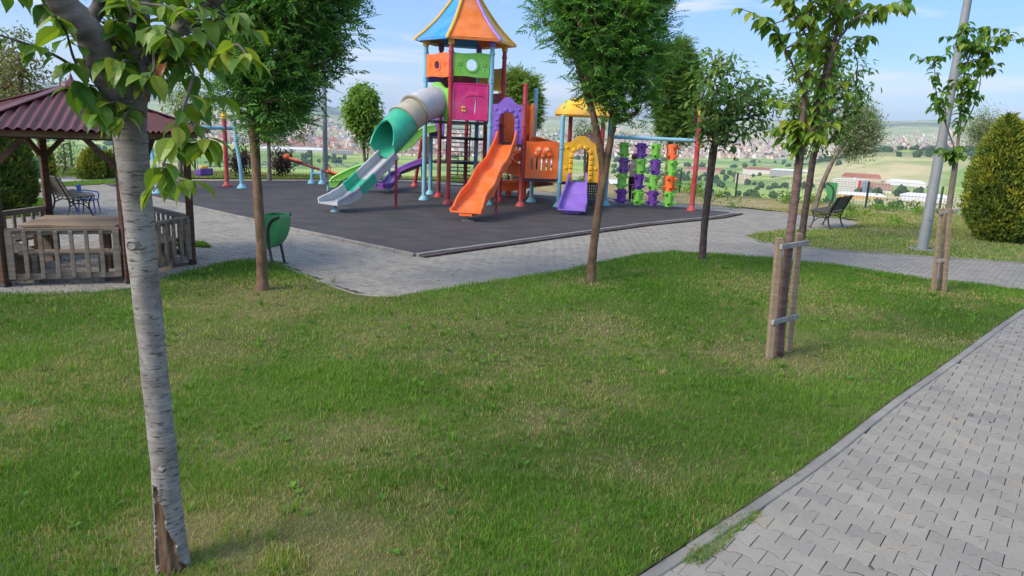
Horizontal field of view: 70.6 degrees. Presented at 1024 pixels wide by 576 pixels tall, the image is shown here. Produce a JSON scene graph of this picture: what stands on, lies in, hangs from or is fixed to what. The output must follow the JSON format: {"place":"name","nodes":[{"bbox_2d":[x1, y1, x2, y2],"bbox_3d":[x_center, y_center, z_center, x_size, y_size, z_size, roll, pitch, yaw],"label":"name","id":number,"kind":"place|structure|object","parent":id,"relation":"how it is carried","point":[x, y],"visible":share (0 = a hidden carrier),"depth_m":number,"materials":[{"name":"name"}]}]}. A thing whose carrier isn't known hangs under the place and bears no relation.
{"place":"outdoors","nodes":[
{"label":"outdoors","id":0,"kind":"place"},
{"bbox_2d":[39,177,114,181],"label":"path","id":1,"kind":"structure","parent":0,"point":[65,179],"depth_m":21.54,"materials":[{"name":"concrete"}]},
{"bbox_2d":[35,146,58,178],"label":"conifer","id":2,"kind":"object","parent":1,"relation":"on","point":[53,166],"visible":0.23,"depth_m":21.35,"materials":[{"name":"green plant"}]},
{"bbox_2d":[72,145,106,179],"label":"conifer","id":3,"kind":"object","parent":1,"relation":"on","point":[90,163],"visible":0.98,"depth_m":21.54,"materials":[{"name":"green plant"}]},
{"bbox_2d":[40,180,115,187],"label":"lawn verge","id":4,"kind":"structure","parent":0,"point":[85,184],"depth_m":20.59,"materials":[{"name":"plant"}]},
{"bbox_2d":[57,168,505,180],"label":"back lawn","id":5,"kind":"structure","parent":0,"point":[272,176],"depth_m":25.27,"materials":[{"name":"plant"}]},
{"bbox_2d":[0,27,36,98],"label":"poplar tree","id":6,"kind":"object","parent":5,"relation":"on","point":[5,62],"visible":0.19,"depth_m":22.67,"materials":[{"name":"green plant"}]},
{"bbox_2d":[0,21,71,101],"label":"poplar tree","id":7,"kind":"object","parent":5,"relation":"on","point":[20,68],"visible":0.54,"depth_m":21.73,"materials":[{"name":"green plant"}]},
{"bbox_2d":[51,139,82,174],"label":"pine sapling","id":8,"kind":"object","parent":5,"relation":"on","point":[64,161],"visible":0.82,"depth_m":22.66,"materials":[{"name":"green plant"}]},
{"bbox_2d":[103,148,114,177],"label":"conifer","id":9,"kind":"object","parent":5,"relation":"on","point":[110,172],"visible":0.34,"depth_m":22.24,"materials":[{"name":"green plant"}]},
{"bbox_2d":[223,142,250,175],"bbox_3d":[-9.296,-4.321,24.763,1.140,1.346,1.028,3,13,0],"label":"shrub","id":10,"kind":"object","parent":5,"relation":"on","point":[245,153],"visible":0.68,"depth_m":24.64,"materials":[{"name":"green plant"}]},
{"bbox_2d":[266,147,298,176],"bbox_3d":[-8.080,-4.500,25.472,1.053,1.271,1.093,-8,17,-39],"label":"shrub","id":11,"kind":"object","parent":5,"relation":"on","point":[280,165],"visible":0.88,"depth_m":25.39,"materials":[{"name":"green plant"}]},
{"bbox_2d":[322,11,330,178],"bbox_3d":[-6.958,-7.681,24.475,1.512,7.870,0.324,3,13,0],"label":"lamp post","id":12,"kind":"object","parent":5,"relation":"on","point":[325,149],"visible":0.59,"depth_m":24.97,"materials":[{"name":"metal"}]},
{"bbox_2d":[336,79,385,161],"bbox_3d":[-4.938,-5.152,23.914,1.596,3.422,1.550,-5,15,-30],"label":"park tree","id":13,"kind":"object","parent":5,"relation":"on","point":[360,108],"visible":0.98,"depth_m":23.51,"materials":[{"name":"green plant"}]},
{"bbox_2d":[502,140,537,179],"bbox_3d":[0.050,-5.272,28.439,2.722,2.236,2.833,0,13,-12],"label":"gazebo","id":14,"kind":"object","parent":5,"relation":"on","point":[512,177],"depth_m":27.55,"materials":[{"name":"brown wood"}]},
{"bbox_2d":[494,60,550,131],"bbox_3d":[0.323,-6.304,27.475,2.330,4.559,1.997,3,13,0],"label":"park tree","id":15,"kind":"object","parent":5,"relation":"on","point":[517,78],"visible":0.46,"depth_m":26.86,"materials":[{"name":"green plant"}]},
{"bbox_2d":[0,249,1023,575],"bbox_3d":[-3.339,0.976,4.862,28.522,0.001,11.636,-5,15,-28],"label":"lawn","id":16,"kind":"structure","parent":0,"point":[346,546],"depth_m":5.56,"materials":[{"name":"plant"}]},
{"bbox_2d":[0,0,271,575],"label":"cherry tree","id":17,"kind":"object","parent":16,"relation":"on","point":[131,59],"visible":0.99,"depth_m":3.00,"materials":[{"name":"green plant"}]},
{"bbox_2d":[251,541,310,575],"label":"grass tuft","id":18,"kind":"object","parent":16,"relation":"on","point":[281,549],"visible":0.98,"depth_m":3.56,"materials":[{"name":"green plant"}]},
{"bbox_2d":[185,0,381,290],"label":"park tree","id":19,"kind":"object","parent":16,"relation":"on","point":[310,29],"visible":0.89,"depth_m":8.27,"materials":[{"name":"green plant"}]},
{"bbox_2d":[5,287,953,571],"bbox_3d":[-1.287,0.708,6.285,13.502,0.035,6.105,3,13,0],"label":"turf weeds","id":20,"kind":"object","parent":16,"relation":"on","point":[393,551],"visible":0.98,"depth_m":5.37,"materials":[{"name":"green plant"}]},
{"bbox_2d":[515,0,696,282],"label":"park tree","id":21,"kind":"object","parent":16,"relation":"on","point":[615,45],"visible":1,"depth_m":9.47,"materials":[{"name":"green plant"}]},
{"bbox_2d":[678,46,786,259],"bbox_3d":[3.631,-2.216,12.249,1.623,3.606,1.635,-4,14,-27],"label":"cherry tree","id":22,"kind":"object","parent":16,"relation":"on","point":[720,122],"visible":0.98,"depth_m":11.97,"materials":[{"name":"green plant"}]},
{"bbox_2d":[765,233,808,359],"bbox_3d":[2.706,0.095,7.189,0.549,1.262,0.141,-8,17,-40],"label":"tree stake","id":23,"kind":"object","parent":16,"relation":"on","point":[792,316],"visible":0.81,"depth_m":7.12,"materials":[{"name":"brown wood"}]},
{"bbox_2d":[731,0,915,356],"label":"cherry sapling","id":24,"kind":"object","parent":16,"relation":"on","point":[801,135],"visible":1,"depth_m":6.71,"materials":[{"name":"green plant"}]},
{"bbox_2d":[931,208,958,292],"bbox_3d":[6.327,-0.539,10.631,0.312,1.282,0.114,3,13,0],"label":"tree stake","id":25,"kind":"object","parent":16,"relation":"on","point":[946,259],"visible":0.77,"depth_m":10.61,"materials":[{"name":"brown wood"}]},
{"bbox_2d":[910,21,1023,288],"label":"cherry sapling","id":26,"kind":"object","parent":16,"relation":"on","point":[984,62],"visible":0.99,"depth_m":10.26,"materials":[{"name":"green plant"}]},
{"bbox_2d":[0,179,1023,295],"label":"paving","id":27,"kind":"structure","parent":0,"point":[727,234],"depth_m":12.53,"materials":[{"name":"concrete"}]},
{"bbox_2d":[35,158,41,191],"bbox_3d":[-11.928,-2.799,17.965,0.312,0.851,0.400,7,14,19],"label":"litter bin","id":28,"kind":"object","parent":27,"relation":"on","point":[37,159],"visible":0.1,"depth_m":17.94,"materials":[{"name":"metal"}]},
{"bbox_2d":[39,173,95,215],"bbox_3d":[-8.966,-1.880,14.589,1.240,0.814,0.669,14,17,41],"label":"park bench","id":29,"kind":"object","parent":27,"relation":"on","point":[58,187],"visible":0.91,"depth_m":14.38,"materials":[{"name":"black metal"}]},
{"bbox_2d":[18,215,120,268],"bbox_3d":[-6.028,-0.642,10.118,1.160,0.618,0.970,-1,13,-14],"label":"picnic table","id":30,"kind":"object","parent":27,"relation":"on","point":[60,221],"visible":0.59,"depth_m":9.88,"materials":[{"name":"beige wood"}]},
{"bbox_2d":[76,184,100,213],"bbox_3d":[-8.729,-1.832,14.899,0.342,0.592,0.374,-1,13,-15],"label":"armchair","id":31,"kind":"object","parent":27,"relation":"on","point":[78,188],"visible":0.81,"depth_m":14.83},
{"bbox_2d":[0,72,209,287],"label":"gazebo","id":32,"kind":"object","parent":27,"relation":"on","point":[41,116],"visible":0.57,"depth_m":8.98,"materials":[{"name":"brown wood"}]},
{"bbox_2d":[157,64,222,181],"bbox_3d":[-9.585,-5.081,21.617,2.069,3.917,1.732,3,13,0],"label":"park tree","id":33,"kind":"object","parent":27,"relation":"on","point":[177,100],"visible":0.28,"depth_m":21.40,"materials":[{"name":"green plant"}]},
{"bbox_2d":[245,104,309,180],"bbox_3d":[-7.609,-5.080,23.640,2.132,3.182,2.043,3,13,0],"label":"park tree","id":34,"kind":"object","parent":27,"relation":"on","point":[269,173],"visible":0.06,"depth_m":23.74,"materials":[{"name":"green plant"}]},
{"bbox_2d":[264,212,291,265],"bbox_3d":[-3.436,-0.710,10.601,0.281,0.766,0.360,6,13,14],"label":"litter bin","id":35,"kind":"object","parent":27,"relation":"on","point":[277,226],"visible":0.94,"depth_m":10.47,"materials":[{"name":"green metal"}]},
{"bbox_2d":[101,180,734,256],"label":"mat kerb","id":36,"kind":"structure","parent":27,"relation":"on","point":[384,248],"depth_m":14.02,"materials":[{"name":"concrete"}]},
{"bbox_2d":[108,181,735,252],"bbox_3d":[-2.732,-2.517,20.237,13.926,0.001,11.610,13,17,40],"label":"rubber mat","id":37,"kind":"object","parent":27,"relation":"on","point":[411,222],"visible":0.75,"depth_m":17.00,"materials":[{"name":"grey rubber"}]},
{"bbox_2d":[148,112,246,193],"bbox_3d":[-8.693,-3.773,19.774,0.963,2.151,3.002,10,15,31],"label":"swing set","id":38,"kind":"object","parent":37,"relation":"on","point":[204,171],"visible":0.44,"depth_m":20.71,"materials":[{"name":"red metal"}]},
{"bbox_2d":[283,153,337,183],"bbox_3d":[-6.361,-3.800,23.120,1.898,0.921,0.300,3,13,0],"label":"seesaw","id":39,"kind":"object","parent":37,"relation":"on","point":[286,156],"visible":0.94,"depth_m":23.09,"materials":[{"name":"orange plastic"}]},
{"bbox_2d":[317,0,704,220],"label":"play structure","id":40,"kind":"object","parent":37,"relation":"on","point":[467,24],"visible":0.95,"depth_m":18.90,"materials":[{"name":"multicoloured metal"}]},
{"bbox_2d":[421,213,742,256],"bbox_3d":[2.436,-1.296,15.905,0.317,0.034,11.514,14,17,42],"label":"mat border","id":41,"kind":"object","parent":27,"relation":"on","point":[496,245],"visible":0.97,"depth_m":14.18,"materials":[{"name":"grey concrete"}]},
{"bbox_2d":[338,267,1023,569],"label":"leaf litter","id":42,"kind":"object","parent":27,"relation":"on","point":[935,450],"visible":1,"depth_m":5.86,"materials":[{"name":"brown plant"}]},
{"bbox_2d":[808,195,853,229],"bbox_3d":[7.864,-1.897,17.844,0.669,0.814,1.240,13,17,39],"label":"park bench","id":43,"kind":"object","parent":27,"relation":"on","point":[839,204],"visible":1,"depth_m":17.65,"materials":[{"name":"black metal"}]},
{"bbox_2d":[0,81,1023,572],"bbox_3d":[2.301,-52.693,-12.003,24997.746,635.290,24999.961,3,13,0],"label":"ground","id":44,"kind":"structure","parent":0,"point":[906,165],"depth_m":1474.00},
{"bbox_2d":[237,132,243,142],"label":"town block","id":45,"kind":"structure","parent":44,"relation":"on","point":[242,136],"depth_m":2077.18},
{"bbox_2d":[260,141,312,147],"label":"factory hall","id":46,"kind":"structure","parent":44,"relation":"on","point":[295,142],"depth_m":2001.43,"materials":[{"name":"ceramic"}]},
{"bbox_2d":[260,146,322,152],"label":"factory hall","id":47,"kind":"structure","parent":44,"relation":"on","point":[303,149],"depth_m":1780.32,"materials":[{"name":"white metal"}]},
{"bbox_2d":[315,138,322,144],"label":"town block","id":48,"kind":"structure","parent":44,"relation":"on","point":[317,140],"depth_m":2142.56,"materials":[{"name":"ceramic"}]},
{"bbox_2d":[330,139,337,145],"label":"town block","id":49,"kind":"structure","parent":44,"relation":"on","point":[332,141],"depth_m":2134.32,"materials":[{"name":"ceramic"}]},
{"bbox_2d":[331,149,353,154],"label":"factory hall","id":50,"kind":"structure","parent":44,"relation":"on","point":[344,152],"depth_m":1720.12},
{"bbox_2d":[348,142,355,147],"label":"town block","id":51,"kind":"structure","parent":44,"relation":"on","point":[352,144],"depth_m":2001.42,"materials":[{"name":"ceramic"}]},
{"bbox_2d":[356,147,374,153],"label":"factory hall","id":52,"kind":"structure","parent":44,"relation":"on","point":[371,151],"depth_m":1817.06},
{"bbox_2d":[413,144,418,149],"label":"factory hall","id":53,"kind":"structure","parent":44,"relation":"on","point":[415,146],"depth_m":2093.57,"materials":[{"name":"ceramic"}]},
{"bbox_2d":[34,143,961,215],"bbox_3d":[-1.173,-3.838,24.642,55.834,0.920,11.566,4,13,8],"label":"wire fence","id":54,"kind":"object","parent":44,"relation":"on","point":[867,194],"visible":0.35,"depth_m":25.05,"materials":[{"name":"metal"}]},
{"bbox_2d":[2,252,1011,296],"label":"lawn kerb","id":55,"kind":"structure","parent":44,"relation":"on","point":[359,293],"depth_m":9.36,"materials":[{"name":"concrete"}]},
{"bbox_2d":[35,111,979,208],"bbox_3d":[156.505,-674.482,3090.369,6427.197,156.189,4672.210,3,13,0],"label":"valley trees","id":56,"kind":"object","parent":44,"relation":"on","point":[915,154],"visible":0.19,"depth_m":1454.33,"materials":[{"name":"green plant"}]},
{"bbox_2d":[152,107,980,158],"bbox_3d":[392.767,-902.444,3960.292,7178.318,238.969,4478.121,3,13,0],"label":"distant town","id":57,"kind":"object","parent":44,"relation":"on","point":[689,153],"visible":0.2,"depth_m":3401.41,"materials":[{"name":"ceramic"}]},
{"bbox_2d":[191,163,1008,227],"bbox_3d":[-5.022,-4.166,43.745,76.412,8.799,40.108,6,13,16],"label":"slope scrub","id":58,"kind":"object","parent":44,"relation":"on","point":[876,204],"visible":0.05,"depth_m":22.72,"materials":[{"name":"green plant"}]},
{"bbox_2d":[608,179,616,183],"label":"factory hall","id":59,"kind":"structure","parent":44,"relation":"on","point":[611,181],"depth_m":962.46,"materials":[{"name":"white metal"}]},
{"bbox_2d":[684,166,722,173],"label":"factory hall","id":60,"kind":"structure","parent":44,"relation":"on","point":[704,169],"depth_m":1612.32,"materials":[{"name":"ceramic"}]},
{"bbox_2d":[735,173,750,183],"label":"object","id":61,"kind":"structure","parent":44,"relation":"on","point":[740,180],"depth_m":1311.46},
{"bbox_2d":[743,167,773,174],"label":"factory hall","id":62,"kind":"structure","parent":44,"relation":"on","point":[755,170],"depth_m":1558.64,"materials":[{"name":"ceramic"}]},
{"bbox_2d":[770,168,807,176],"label":"factory hall","id":63,"kind":"structure","parent":44,"relation":"on","point":[777,172],"depth_m":1418.18,"materials":[{"name":"white metal"}]},
{"bbox_2d":[640,309,1023,575],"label":"path kerb","id":64,"kind":"structure","parent":44,"relation":"on","point":[669,563],"depth_m":4.88,"materials":[{"name":"concrete"}]},
{"bbox_2d":[680,471,799,564],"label":"kerb weeds","id":65,"kind":"object","parent":64,"relation":"on","point":[699,554],"visible":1,"depth_m":3.94,"materials":[{"name":"green plant"}]},
{"bbox_2d":[832,178,867,191],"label":"factory hall","id":66,"kind":"structure","parent":44,"relation":"on","point":[860,183],"depth_m":1023.52,"materials":[{"name":"white metal"}]},
{"bbox_2d":[836,191,886,199],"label":"factory hall","id":67,"kind":"structure","parent":44,"relation":"on","point":[863,194],"depth_m":973.79,"materials":[{"name":"white metal"}]},
{"bbox_2d":[842,173,881,181],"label":"housing row","id":68,"kind":"object","parent":44,"relation":"on","point":[873,177],"visible":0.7,"depth_m":1169.21,"materials":[{"name":"ceramic"}]},
{"bbox_2d":[867,182,893,193],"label":"factory hall","id":69,"kind":"structure","parent":44,"relation":"on","point":[886,185],"depth_m":1030.28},
{"bbox_2d":[744,236,1023,263],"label":"lawn kerb","id":70,"kind":"structure","parent":44,"relation":"on","point":[895,254],"depth_m":14.09,"materials":[{"name":"concrete"}]},
{"bbox_2d":[886,179,926,187],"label":"factory hall","id":71,"kind":"structure","parent":44,"relation":"on","point":[912,183],"depth_m":1120.02,"materials":[{"name":"white metal"}]},
{"bbox_2d":[900,192,946,202],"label":"factory hall","id":72,"kind":"structure","parent":44,"relation":"on","point":[910,194],"depth_m":953.86,"materials":[{"name":"white metal"}]},
{"bbox_2d":[960,103,1006,152],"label":"olive tree","id":73,"kind":"object","parent":44,"relation":"on","point":[984,125],"visible":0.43,"depth_m":22.72,"materials":[{"name":"green plant"}]},
{"bbox_2d":[0,0,1023,120],"label":"sky","id":74,"kind":"structure","parent":0,"point":[395,61],"materials":[{"name":"blue"}]},
{"bbox_2d":[6,167,1023,262],"bbox_3d":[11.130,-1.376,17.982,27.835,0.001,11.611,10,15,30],"label":"lawn","id":75,"kind":"structure","parent":0,"point":[697,202],"depth_m":17.43,"materials":[{"name":"plant"}]},
{"bbox_2d":[567,117,605,177],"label":"olive tree","id":76,"kind":"object","parent":75,"relation":"on","point":[580,131],"visible":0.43,"depth_m":28.36,"materials":[{"name":"green plant"}]},
{"bbox_2d":[641,27,709,196],"bbox_3d":[5.295,-5.681,23.581,2.443,5.486,2.092,3,13,0],"label":"park tree","id":77,"kind":"object","parent":75,"relation":"on","point":[670,119],"visible":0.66,"depth_m":23.04,"materials":[{"name":"green plant"}]},
{"bbox_2d":[774,28,882,239],"bbox_3d":[6.497,-3.225,15.146,2.110,4.527,1.871,-2,14,-21],"label":"cherry tree","id":78,"kind":"object","parent":75,"relation":"on","point":[859,97],"visible":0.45,"depth_m":14.83,"materials":[{"name":"green plant"}]},
{"bbox_2d":[826,182,837,206],"bbox_3d":[9.649,-2.772,21.937,0.312,0.851,0.400,7,14,19],"label":"litter bin","id":79,"kind":"object","parent":75,"relation":"on","point":[831,189],"visible":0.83,"depth_m":21.75,"materials":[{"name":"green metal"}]},
{"bbox_2d":[811,87,893,208],"bbox_3d":[10.291,-4.116,21.686,2.166,3.721,1.806,3,13,0],"label":"olive tree","id":80,"kind":"object","parent":75,"relation":"on","point":[865,131],"visible":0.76,"depth_m":21.36,"materials":[{"name":"green plant"}]},
{"bbox_2d":[908,0,971,251],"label":"lamp post","id":81,"kind":"object","parent":75,"relation":"on","point":[929,206],"visible":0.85,"depth_m":14.38,"materials":[{"name":"metal"}]},
{"bbox_2d":[957,111,1023,243],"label":"conifer","id":82,"kind":"object","parent":75,"relation":"on","point":[989,205],"visible":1,"depth_m":16.11,"materials":[{"name":"green plant"}]},
{"bbox_2d":[637,308,1023,575],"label":"path paving","id":83,"kind":"structure","parent":0,"point":[777,515],"depth_m":4.52,"materials":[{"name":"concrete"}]},
{"label":"lawn strip","id":84,"kind":"structure","parent":0,"visible":0},
{"bbox_2d":[0,138,41,210],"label":"conifer","id":85,"kind":"object","parent":84,"relation":"on","point":[19,184],"visible":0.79,"depth_m":14.23,"materials":[{"name":"green plant"}]}
]}

